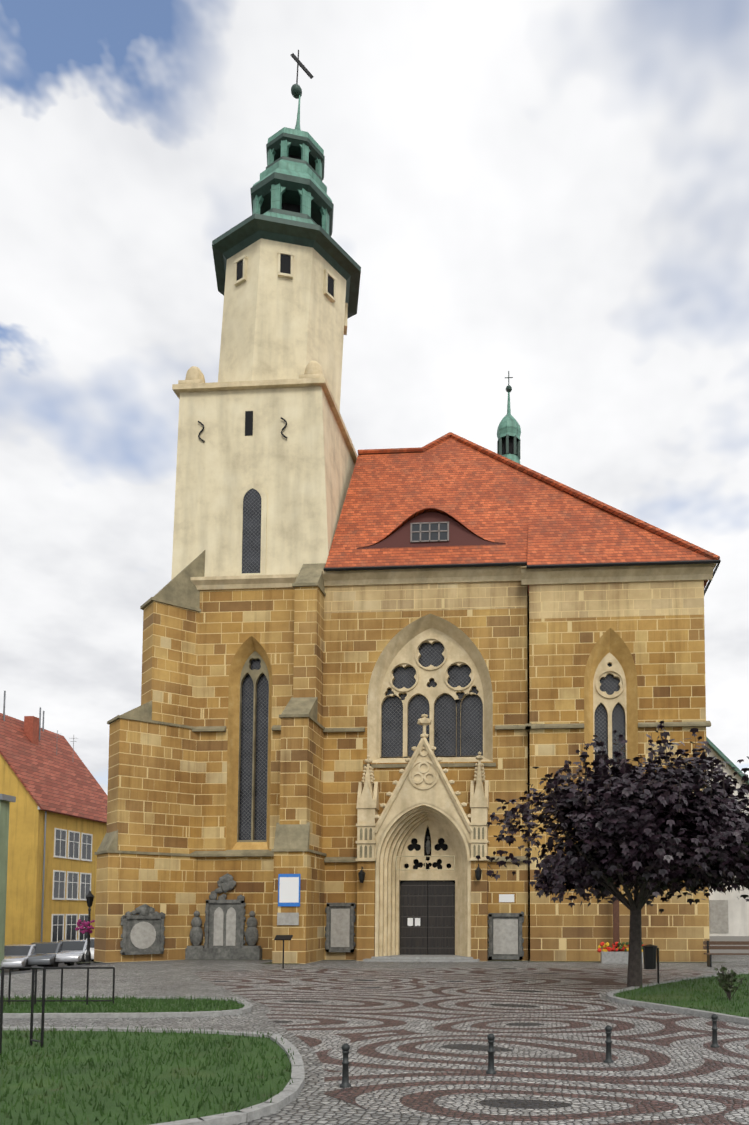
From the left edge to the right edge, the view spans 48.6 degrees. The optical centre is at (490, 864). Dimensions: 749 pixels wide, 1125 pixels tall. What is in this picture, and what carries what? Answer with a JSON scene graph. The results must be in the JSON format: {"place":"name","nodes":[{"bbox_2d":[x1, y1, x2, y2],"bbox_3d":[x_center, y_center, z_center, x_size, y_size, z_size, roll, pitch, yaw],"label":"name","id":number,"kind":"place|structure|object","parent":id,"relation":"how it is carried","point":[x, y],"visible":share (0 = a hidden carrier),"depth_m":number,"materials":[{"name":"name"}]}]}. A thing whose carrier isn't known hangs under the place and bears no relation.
{"place":"outdoors","nodes":[
{"label":"outdoors","id":0,"kind":"place"},
{"bbox_2d":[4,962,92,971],"bbox_3d":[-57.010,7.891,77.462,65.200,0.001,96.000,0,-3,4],"label":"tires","id":1,"kind":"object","parent":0,"point":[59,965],"depth_m":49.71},
{"bbox_2d":[0,754,106,944],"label":"yellow house walls","id":2,"kind":"structure","parent":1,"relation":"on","point":[24,873],"depth_m":54.33,"materials":[{"name":"paint"}]},
{"bbox_2d":[40,811,46,941],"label":"downspout","id":3,"kind":"object","parent":2,"relation":"attached to","point":[43,876],"visible":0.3,"depth_m":54.50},
{"bbox_2d":[0,713,106,823],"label":"house roof","id":4,"kind":"structure","parent":2,"relation":"on","point":[63,781],"depth_m":59.23,"materials":[{"name":"tile"}]},
{"bbox_2d":[24,716,38,744],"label":"yellow house chimneys","id":5,"kind":"object","parent":4,"relation":"on","point":[31,727],"visible":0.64,"depth_m":59.93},
{"bbox_2d":[52,830,90,941],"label":"window panes","id":6,"kind":"structure","parent":2,"relation":"in","point":[59,889],"depth_m":57.79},
{"bbox_2d":[51,828,92,941],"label":"window frames","id":7,"kind":"structure","parent":2,"relation":"in","point":[64,881],"depth_m":57.50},
{"bbox_2d":[0,962,117,975],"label":"street asphalt","id":8,"kind":"structure","parent":0,"point":[27,971],"depth_m":35.77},
{"bbox_2d":[0,944,35,966],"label":"parked car","id":9,"kind":"object","parent":8,"relation":"on","point":[13,961],"depth_m":43.98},
{"bbox_2d":[28,942,62,964],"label":"parked car","id":10,"kind":"object","parent":8,"relation":"on","point":[40,959],"depth_m":44.80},
{"bbox_2d":[47,940,91,961],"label":"parked car","id":11,"kind":"object","parent":8,"relation":"on","point":[69,956],"depth_m":45.67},
{"bbox_2d":[85,891,93,964],"bbox_3d":[-19.663,3.094,39.964,0.416,3.620,0.668,2,-4,-26],"label":"street lamp","id":12,"kind":"object","parent":8,"relation":"on","point":[89,897],"visible":0.96,"depth_m":39.98,"materials":[{"name":"metal"}]},
{"bbox_2d":[3,994,244,1013],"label":"lawn","id":13,"kind":"structure","parent":0,"point":[112,1005],"depth_m":15.61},
{"bbox_2d":[3,967,114,1004],"bbox_3d":[-9.649,2.372,15.940,4.579,0.739,0.038,0,-3,-1],"label":"metal railing","id":14,"kind":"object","parent":13,"relation":"on","point":[60,1000],"depth_m":15.95,"materials":[{"name":"metal"}]},
{"bbox_2d":[0,1025,294,1124],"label":"lawn","id":15,"kind":"structure","parent":0,"point":[112,1107],"depth_m":8.90,"materials":[{"name":"plant"}]},
{"bbox_2d":[0,967,3,1053],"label":"bike rack","id":16,"kind":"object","parent":15,"relation":"on","point":[1,994],"depth_m":10.32,"materials":[{"name":"metal"}]},
{"bbox_2d":[30,966,45,1047],"bbox_3d":[-6.075,1.905,10.943,0.326,1.069,0.036,-2,-4,35],"label":"bike rack","id":17,"kind":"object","parent":15,"relation":"on","point":[32,1004],"depth_m":10.91,"materials":[{"name":"metal"}]},
{"bbox_2d":[195,588,294,959],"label":"tower wall","id":18,"kind":"structure","parent":0,"point":[237,628],"depth_m":32.94,"materials":[{"name":"stone"}]},
{"bbox_2d":[0,955,748,1124],"bbox_3d":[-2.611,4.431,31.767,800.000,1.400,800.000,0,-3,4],"label":"ground","id":19,"kind":"structure","parent":0,"point":[312,1104],"depth_m":18.77,"materials":[{"name":"stone"},{"name":"pattern"}]},
{"bbox_2d":[0,800,9,972],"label":"green house walls","id":20,"kind":"structure","parent":19,"relation":"on","point":[4,819],"depth_m":43.03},
{"bbox_2d":[3,996,252,1018],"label":"lawn kerb","id":21,"kind":"structure","parent":19,"relation":"on","point":[247,1007],"depth_m":14.27,"materials":[{"name":"stone"}]},
{"bbox_2d":[94,601,198,962],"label":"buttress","id":22,"kind":"structure","parent":19,"relation":"on","point":[152,787],"depth_m":31.92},
{"bbox_2d":[120,904,165,954],"bbox_3d":[-13.223,2.454,31.070,1.654,1.922,0.242,3,-5,-41],"label":"epitaph oval on buttress","id":23,"kind":"object","parent":22,"relation":"attached to","point":[148,914],"visible":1,"depth_m":31.01,"materials":[{"name":"stone"}]},
{"bbox_2d":[130,921,155,948],"bbox_3d":[-13.217,2.689,31.052,0.950,1.043,0.035,3,-5,-41],"label":"epitaph oval on buttress panel","id":24,"kind":"object","parent":23,"relation":"in","point":[143,935],"visible":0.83,"depth_m":31.03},
{"bbox_2d":[94,550,204,856],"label":"buttress caps","id":25,"kind":"object","parent":22,"relation":"on","point":[180,590],"visible":0.6,"depth_m":32.50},
{"bbox_2d":[2,1026,304,1124],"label":"curb","id":26,"kind":"structure","parent":19,"relation":"on","point":[288,1094],"depth_m":8.19,"materials":[{"name":"stone"}]},
{"bbox_2d":[272,586,324,963],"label":"buttress","id":27,"kind":"structure","parent":19,"relation":"on","point":[301,769],"depth_m":30.58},
{"bbox_2d":[277,913,298,924],"bbox_3d":[-7.377,1.981,29.741,0.794,0.456,0.040,0,-3,4],"label":"wall plaque","id":28,"kind":"object","parent":27,"relation":"attached to","point":[287,918],"visible":0.86,"depth_m":29.72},
{"bbox_2d":[278,874,300,905],"bbox_3d":[-7.351,0.934,29.808,0.818,1.188,0.030,0,-3,4],"label":"notice board frame","id":29,"kind":"object","parent":27,"relation":"attached to","point":[289,875],"visible":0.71,"depth_m":29.80,"materials":[{"name":"blue"}]},
{"bbox_2d":[279,877,298,902],"bbox_3d":[-7.352,0.923,29.791,0.718,0.928,0.004,0,-3,4],"label":"white info sheet","id":30,"kind":"object","parent":29,"relation":"attached to","point":[288,889],"visible":1,"depth_m":29.79,"materials":[{"name":"white paper"}]},
{"bbox_2d":[272,563,326,855],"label":"buttress caps","id":31,"kind":"object","parent":27,"relation":"on","point":[292,837],"visible":0.65,"depth_m":30.73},
{"bbox_2d":[363,959,479,961],"bbox_3d":[-2.568,3.687,31.759,4.388,0.085,2.000,0,-3,4],"label":"door step","id":32,"kind":"object","parent":19,"relation":"on","point":[421,960],"visible":0.5,"depth_m":30.82,"materials":[{"name":"stone"}]},
{"bbox_2d":[372,955,472,958],"bbox_3d":[-2.556,3.615,31.938,3.888,0.080,1.650,0,-3,4],"label":"door step","id":33,"kind":"object","parent":32,"relation":"on","point":[422,957],"visible":0.71,"depth_m":31.22,"materials":[{"name":"stone"}]},
{"bbox_2d":[356,861,487,960],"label":"portal side piers","id":34,"kind":"structure","parent":19,"relation":"on","point":[366,919],"depth_m":31.43,"materials":[{"name":"stone"}]},
{"bbox_2d":[355,755,378,860],"bbox_3d":[-4.802,-2.222,32.039,0.783,4.222,0.783,0,-3,4],"label":"pinnacle","id":35,"kind":"object","parent":34,"relation":"attached to","point":[367,806],"visible":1,"depth_m":31.68,"materials":[{"name":"stone"}]},
{"bbox_2d":[375,746,470,857],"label":"portal gable","id":36,"kind":"structure","parent":34,"relation":"on","point":[437,794],"depth_m":31.71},
{"bbox_2d":[373,738,472,832],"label":"portal gable rakes","id":37,"kind":"object","parent":36,"relation":"attached to","point":[420,745],"visible":0.85,"depth_m":31.64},
{"bbox_2d":[375,714,471,818],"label":"gable ornaments","id":38,"kind":"object","parent":37,"relation":"attached to","point":[424,721],"visible":0.85,"depth_m":31.70},
{"bbox_2d":[408,759,438,789],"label":"ring molding","id":39,"kind":"structure","parent":36,"relation":"attached to","point":[429,786],"depth_m":31.69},
{"bbox_2d":[375,803,470,956],"bbox_3d":[-2.590,0.649,31.623,3.728,6.133,0.262,0,-3,4],"label":"portal archivolt","id":40,"kind":"object","parent":34,"relation":"attached to","point":[377,870],"visible":0.88,"depth_m":31.55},
{"bbox_2d":[379,806,467,956],"bbox_3d":[-2.577,0.703,31.862,3.493,6.054,0.261,0,-3,4],"label":"portal archway","id":41,"kind":"object","parent":34,"relation":"attached to","point":[385,845],"visible":0.65,"depth_m":31.82,"materials":[{"name":"stone"}]},
{"bbox_2d":[469,751,488,860],"bbox_3d":[-0.420,-2.276,31.709,0.716,4.290,0.716,0,-3,4],"label":"pinnacle","id":42,"kind":"object","parent":34,"relation":"attached to","point":[479,802],"visible":0.98,"depth_m":31.38,"materials":[{"name":"stone"}]},
{"bbox_2d":[396,817,457,954],"bbox_3d":[-2.529,0.919,32.819,2.550,5.738,0.257,0,-3,4],"label":"portal archivolt","id":43,"kind":"object","parent":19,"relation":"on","point":[398,883],"visible":0.62,"depth_m":32.73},
{"bbox_2d":[399,872,454,880],"bbox_3d":[-2.529,0.466,32.900,2.354,0.343,0.210,0,-3,4],"label":"door lintel","id":44,"kind":"structure","parent":43,"relation":"attached to","point":[404,876],"depth_m":32.80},
{"bbox_2d":[400,819,454,871],"bbox_3d":[-2.525,-0.779,33.040,2.434,2.222,0.260,0,-3,4],"label":"tympanum","id":45,"kind":"object","parent":43,"relation":"on","point":[420,830],"depth_m":32.93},
{"bbox_2d":[400,880,454,954],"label":"portal door leaves","id":46,"kind":"object","parent":43,"relation":"in","point":[415,904],"visible":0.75,"depth_m":32.85,"materials":[{"name":"wood"}]},
{"bbox_2d":[193,968,748,1124],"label":"patterned plaza cobbles","id":47,"kind":"object","parent":19,"relation":"on","point":[416,1039],"visible":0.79,"depth_m":11.27,"materials":[{"name":"stone"}]},
{"bbox_2d":[340,1043,350,1087],"bbox_3d":[-1.515,2.099,8.535,0.123,0.452,0.117,0,-3,4],"label":"bollard","id":48,"kind":"object","parent":47,"relation":"on","point":[345,1047],"visible":1,"depth_m":8.51,"materials":[{"name":"metal"}]},
{"bbox_2d":[486,1033,496,1073],"bbox_3d":[0.008,2.142,9.251,0.123,0.452,0.117,0,-3,4],"label":"bollard","id":49,"kind":"object","parent":47,"relation":"on","point":[491,1050],"visible":0.98,"depth_m":9.22,"materials":[{"name":"metal"}]},
{"bbox_2d":[604,1025,613,1062],"bbox_3d":[1.440,2.183,9.932,0.123,0.452,0.117,0,-3,4],"label":"bollard","id":50,"kind":"object","parent":47,"relation":"on","point":[608,1041],"visible":1,"depth_m":9.90,"materials":[{"name":"metal"}]},
{"bbox_2d":[613,882,619,950],"bbox_3d":[4.689,1.046,30.467,2.000,5.200,0.200,0,-3,4],"label":"mission cross","id":51,"kind":"object","parent":19,"relation":"on","point":[616,935],"depth_m":30.30,"materials":[{"name":"brown wood"}]},
{"bbox_2d":[529,615,709,961],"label":"stone wall","id":52,"kind":"structure","parent":19,"relation":"on","point":[661,660],"depth_m":31.45,"materials":[{"name":"stone"}]},
{"bbox_2d":[593,653,626,766],"bbox_3d":[4.690,-4.888,31.980,1.350,6.930,0.160,0,-3,4],"label":"window tracery","id":53,"kind":"object","parent":52,"relation":"attached to","point":[609,704],"visible":0.71,"depth_m":32.01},
{"bbox_2d":[594,663,625,800],"bbox_3d":[4.698,-4.886,32.100,1.330,6.900,0.001,0,-3,4],"label":"window","id":54,"kind":"structure","parent":53,"relation":"attached to","point":[609,684],"depth_m":32.15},
{"bbox_2d":[529,580,703,618],"bbox_3d":[4.898,-10.298,31.889,6.745,1.350,0.304,0,-3,4],"label":"frieze","id":55,"kind":"object","parent":52,"relation":"attached to","point":[663,598],"visible":0.79,"depth_m":31.73,"materials":[{"name":"stone"}]},
{"bbox_2d":[597,942,643,963],"bbox_3d":[4.840,3.214,30.015,1.835,0.818,0.639,0,-3,4],"label":"planter","id":56,"kind":"object","parent":19,"relation":"on","point":[614,957],"depth_m":29.75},
{"bbox_2d":[706,744,748,935],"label":"background building","id":57,"kind":"structure","parent":19,"relation":"on","point":[738,916],"depth_m":37.01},
{"bbox_2d":[709,900,728,932],"bbox_3d":[10.374,2.349,37.007,0.826,1.478,0.040,0,-3,4],"label":"white building plaque","id":58,"kind":"object","parent":57,"relation":"attached to","point":[719,916],"visible":0.93,"depth_m":36.99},
{"bbox_2d":[706,737,748,784],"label":"roof","id":59,"kind":"structure","parent":57,"relation":"on","point":[717,751],"depth_m":37.18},
{"bbox_2d":[710,936,748,952],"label":"wall","id":60,"kind":"structure","parent":19,"relation":"on","point":[729,938],"depth_m":36.88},
{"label":"church","id":61,"kind":"object","parent":19,"relation":"on","visible":0},
{"bbox_2d":[185,873,261,959],"bbox_3d":[-10.525,2.047,32.273,2.988,3.422,0.420,0,-3,4],"label":"stone monument","id":62,"kind":"object","parent":61,"relation":"attached to","point":[208,950],"visible":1,"depth_m":32.21,"materials":[{"name":"stone"}]},
{"bbox_2d":[213,907,235,945],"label":"epitaph panels","id":63,"kind":"object","parent":62,"relation":"in","point":[230,926],"visible":0.92,"depth_m":32.30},
{"bbox_2d":[237,651,268,841],"bbox_3d":[-9.661,-4.847,33.363,1.294,7.914,0.160,0,-3,4],"label":"window frame","id":64,"kind":"object","parent":61,"relation":"attached to","point":[255,674],"visible":0.81,"depth_m":33.38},
{"bbox_2d":[239,659,268,839],"bbox_3d":[-9.653,-4.844,33.483,1.274,7.884,0.001,0,-3,4],"label":"lancet window","id":65,"kind":"structure","parent":64,"relation":"in","point":[260,816],"depth_m":33.46,"materials":[{"name":"glass"}]},
{"bbox_2d":[171,386,354,579],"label":"tower wall","id":66,"kind":"structure","parent":61,"relation":"on","point":[301,474],"depth_m":33.71,"materials":[{"name":"paint"}]},
{"bbox_2d":[236,483,266,575],"bbox_3d":[-9.786,-13.755,33.489,1.222,3.905,0.080,0,-3,4],"label":"window surround","id":67,"kind":"object","parent":66,"relation":"attached to","point":[248,487],"visible":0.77,"depth_m":33.45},
{"bbox_2d":[242,488,260,572],"bbox_3d":[-9.787,-13.697,33.463,0.782,3.585,0.001,0,-3,4],"label":"arched window","id":68,"kind":"structure","parent":67,"relation":"in","point":[251,545],"depth_m":33.46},
{"bbox_2d":[172,377,357,463],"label":"tower cornice","id":69,"kind":"structure","parent":66,"relation":"on","point":[177,389],"depth_m":33.87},
{"bbox_2d":[178,366,204,383],"bbox_3d":[-12.530,-20.495,34.627,1.000,1.265,1.000,0,-3,4],"label":"parapet ornament","id":70,"kind":"object","parent":69,"relation":"on","point":[194,374],"visible":0.42,"depth_m":34.27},
{"bbox_2d":[299,361,323,378],"bbox_3d":[-7.406,-20.516,34.277,1.000,1.265,1.000,0,-3,4],"label":"parapet ornament","id":71,"kind":"object","parent":69,"relation":"on","point":[313,369],"visible":0.46,"depth_m":33.92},
{"bbox_2d":[218,238,345,411],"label":"octagonal tower","id":72,"kind":"structure","parent":66,"relation":"on","point":[275,326],"depth_m":34.81,"materials":[{"name":"paint"}]},
{"bbox_2d":[234,254,247,286],"bbox_3d":[-10.707,-25.500,35.050,0.660,1.090,0.220,-2,-4,32],"label":"tower window frame","id":73,"kind":"object","parent":72,"relation":"attached to","point":[244,257],"visible":0.6,"depth_m":34.92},
{"bbox_2d":[278,250,293,278],"bbox_3d":[-8.720,-25.520,34.721,0.660,1.090,0.220,1,-4,-13],"label":"tower window frame","id":74,"kind":"object","parent":72,"relation":"attached to","point":[285,275],"visible":0.85,"depth_m":34.65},
{"bbox_2d":[212,213,360,318],"bbox_3d":[-9.250,-26.654,37.353,6.398,0.530,6.391,1,-4,-13],"label":"tower eave","id":75,"kind":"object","parent":72,"relation":"on","point":[255,227],"depth_m":35.05,"materials":[{"name":"green metal"}]},
{"bbox_2d":[262,211,315,224],"bbox_3d":[-9.245,-27.604,37.410,6.352,1.373,6.352,1,-4,-13],"label":"lantern base ledge","id":76,"kind":"object","parent":75,"relation":"on","point":[283,216],"visible":0.1,"depth_m":35.23,"materials":[{"name":"green metal"}]},
{"bbox_2d":[253,183,328,233],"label":"lantern columns","id":77,"kind":"structure","parent":76,"relation":"on","point":[277,191],"depth_m":36.09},
{"bbox_2d":[252,159,331,201],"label":"lantern roof","id":78,"kind":"structure","parent":77,"relation":"on","point":[292,168],"depth_m":36.21,"materials":[{"name":"green metal"}]},
{"bbox_2d":[267,139,321,177],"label":"lantern columns","id":79,"kind":"structure","parent":78,"relation":"on","point":[304,148],"depth_m":36.68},
{"bbox_2d":[266,132,324,179],"bbox_3d":[-8.993,-32.356,37.680,2.800,0.300,2.800,0,-3,4],"label":"upper lantern","id":80,"kind":"object","parent":79,"relation":"on","point":[294,147],"visible":0.45,"depth_m":36.80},
{"bbox_2d":[268,95,323,154],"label":"spire roof","id":81,"kind":"structure","parent":80,"relation":"on","point":[297,131],"depth_m":36.73,"materials":[{"name":"green metal"}]},
{"bbox_2d":[250,172,333,235],"bbox_3d":[-9.101,-29.900,37.539,3.945,0.420,3.945,0,-3,4],"label":"lower lantern","id":82,"kind":"object","parent":77,"relation":"on","point":[293,185],"visible":0.43,"depth_m":36.34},
{"bbox_2d":[323,269,336,302],"bbox_3d":[-7.082,-25.450,35.891,0.220,1.090,0.660,-2,-4,32],"label":"tower window frame","id":83,"kind":"object","parent":72,"relation":"attached to","point":[330,297],"visible":0.71,"depth_m":35.74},
{"bbox_2d":[325,903,355,951],"bbox_3d":[-5.887,2.467,32.035,1.238,1.936,0.190,0,-3,4],"label":"plaque frame","id":84,"kind":"object","parent":61,"relation":"attached to","point":[329,907],"visible":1,"depth_m":31.97,"materials":[{"name":"stone"}]},
{"bbox_2d":[331,909,349,946],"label":"epitaph slab","id":85,"kind":"structure","parent":84,"relation":"in","point":[340,927],"depth_m":31.98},
{"bbox_2d":[384,809,464,955],"bbox_3d":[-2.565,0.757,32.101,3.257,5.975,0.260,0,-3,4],"label":"portal archivolt","id":86,"kind":"object","parent":61,"relation":"attached to","point":[397,831],"visible":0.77,"depth_m":32.04,"materials":[{"name":"stone"}]},
{"bbox_2d":[392,814,459,955],"bbox_3d":[-2.541,0.865,32.580,2.786,5.817,0.258,0,-3,4],"label":"portal archivolt","id":87,"kind":"object","parent":61,"relation":"attached to","point":[404,834],"visible":0.71,"depth_m":32.51,"materials":[{"name":"stone"}]},
{"bbox_2d":[363,763,495,767],"bbox_3d":[-2.399,-3.908,32.377,5.269,0.140,0.360,0,-3,4],"label":"window sill","id":88,"kind":"structure","parent":61,"relation":"attached to","point":[441,765],"depth_m":32.16,"materials":[{"name":"stone"}]},
{"bbox_2d":[380,628,483,757],"bbox_3d":[-2.365,-6.955,33.061,4.289,5.406,0.200,0,-3,4],"label":"tracery window","id":89,"kind":"structure","parent":61,"relation":"attached to","point":[455,651],"depth_m":33.01,"materials":[{"name":"stone"}]},
{"bbox_2d":[414,637,447,669],"bbox_3d":[-2.403,-8.540,33.039,1.360,1.360,0.080,0,-3,4],"label":"roundel window","id":90,"kind":"structure","parent":89,"relation":"attached to","point":[417,646],"depth_m":33.00,"materials":[{"name":"stone"}]},
{"bbox_2d":[380,642,482,757],"bbox_3d":[-2.357,-6.948,33.180,4.249,5.366,0.001,0,-3,4],"label":"window glass","id":91,"kind":"object","parent":89,"relation":"attached to","point":[444,725],"visible":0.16,"depth_m":33.13,"materials":[{"name":"glass"}]},
{"bbox_2d":[0,0,748,795],"label":"sky","id":92,"kind":"structure","parent":0,"point":[553,195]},
{"bbox_2d":[322,585,528,960],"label":"church wall","id":93,"kind":"structure","parent":0,"point":[361,650],"depth_m":32.40,"materials":[{"name":"stone"}]},
{"bbox_2d":[324,581,526,612],"bbox_3d":[-2.627,-10.699,32.831,8.220,1.100,0.304,0,-3,4],"label":"frieze band","id":94,"kind":"object","parent":93,"relation":"attached to","point":[432,597],"visible":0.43,"depth_m":32.68,"materials":[{"name":"stone"}]},
{"bbox_2d":[190,721,710,862],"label":"church string courses","id":95,"kind":"object","parent":93,"relation":"attached to","point":[268,853],"visible":0.5,"depth_m":32.16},
{"bbox_2d":[488,911,523,959],"bbox_3d":[0.593,2.742,31.574,1.448,1.884,0.190,0,-3,4],"label":"plaque frame","id":96,"kind":"object","parent":93,"relation":"attached to","point":[520,918],"visible":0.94,"depth_m":31.50,"materials":[{"name":"stone"}]},
{"bbox_2d":[493,919,517,953],"bbox_3d":[0.591,2.791,31.538,0.950,1.347,0.035,0,-3,4],"label":"epitaph right of portal panel","id":97,"kind":"object","parent":96,"relation":"in","point":[505,936],"visible":0.86,"depth_m":31.52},
{"bbox_2d":[325,438,713,593],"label":"roof","id":98,"kind":"structure","parent":93,"relation":"on","point":[528,518],"depth_m":34.36,"materials":[{"name":"tile"}]},
{"bbox_2d":[357,512,505,548],"bbox_3d":[-2.427,-13.644,33.193,6.099,1.457,0.001,0,-3,4],"label":"dormer front","id":99,"kind":"object","parent":98,"relation":"attached to","point":[459,535],"visible":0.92,"depth_m":33.19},
{"bbox_2d":[411,523,446,542],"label":"window panes","id":100,"kind":"structure","parent":99,"relation":"in","point":[425,535],"depth_m":33.16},
{"bbox_2d":[410,522,448,541],"bbox_3d":[-2.465,-13.514,33.142,1.574,0.806,0.030,0,-3,4],"label":"window frame","id":101,"kind":"object","parent":99,"relation":"attached to","point":[429,531],"visible":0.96,"depth_m":33.12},
{"bbox_2d":[366,508,496,546],"bbox_3d":[-2.395,-13.800,33.676,6.099,1.707,1.528,0,-3,4],"label":"dormer roof edge","id":102,"kind":"object","parent":98,"relation":"attached to","point":[419,512],"visible":0.52,"depth_m":33.23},
{"bbox_2d":[324,560,720,594],"bbox_3d":[1.193,-11.536,33.465,15.486,0.454,4.020,0,-3,4],"label":"roof gutter","id":103,"kind":"object","parent":98,"relation":"attached to","point":[717,562],"visible":0.88,"depth_m":31.93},
{"bbox_2d":[358,432,719,559],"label":"church roof ridge tiles","id":104,"kind":"object","parent":98,"relation":"on","point":[621,514],"visible":0.81,"depth_m":35.43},
{"bbox_2d":[528,596,529,958],"bbox_3d":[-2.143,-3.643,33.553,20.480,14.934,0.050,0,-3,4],"label":"downpipe","id":105,"kind":"object","parent":93,"relation":"attached to","point":[529,765],"depth_m":33.33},
{"bbox_2d":[173,564,713,589],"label":"cornice","id":106,"kind":"structure","parent":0,"point":[624,574],"depth_m":32.38,"materials":[{"name":"stone"}]},
{"bbox_2d":[497,371,519,457],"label":"turret","id":107,"kind":"object","parent":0,"point":[500,445],"visible":0.73,"depth_m":48.94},
{"bbox_2d":[497,391,520,444],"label":"turret roof","id":108,"kind":"structure","parent":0,"point":[509,424],"depth_m":48.95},
{"bbox_2d":[614,971,748,1017],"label":"lawn","id":109,"kind":"structure","parent":0,"point":[744,1009],"depth_m":17.71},
{"bbox_2d":[476,721,748,987],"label":"tree","id":110,"kind":"object","parent":109,"relation":"on","point":[714,838],"depth_m":18.34,"materials":[{"name":"plant"}]},
{"bbox_2d":[529,719,743,823],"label":"shrub branches","id":111,"kind":"object","parent":110,"relation":"attached to","point":[641,766],"visible":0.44,"depth_m":18.50,"materials":[{"name":"purple plant"}]},
{"bbox_2d":[642,944,658,982],"bbox_3d":[4.023,2.530,20.544,0.380,1.040,0.363,-3,-5,41],"label":"litter bin","id":112,"kind":"object","parent":109,"relation":"on","point":[650,952],"visible":0.92,"depth_m":20.44,"materials":[{"name":"metal"}]},
{"bbox_2d":[606,972,748,1023],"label":"lawn kerb","id":113,"kind":"structure","parent":109,"relation":"on","point":[610,996],"depth_m":15.61,"materials":[{"name":"stone"}]},
{"bbox_2d":[714,965,746,999],"bbox_3d":[4.934,2.432,16.744,0.645,0.725,0.473,0,-3,4],"label":"shrub","id":114,"kind":"object","parent":109,"relation":"on","point":[729,977],"depth_m":16.73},
{"bbox_2d":[703,941,748,954],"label":"bench slats","id":115,"kind":"object","parent":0,"point":[729,943],"visible":1,"depth_m":28.12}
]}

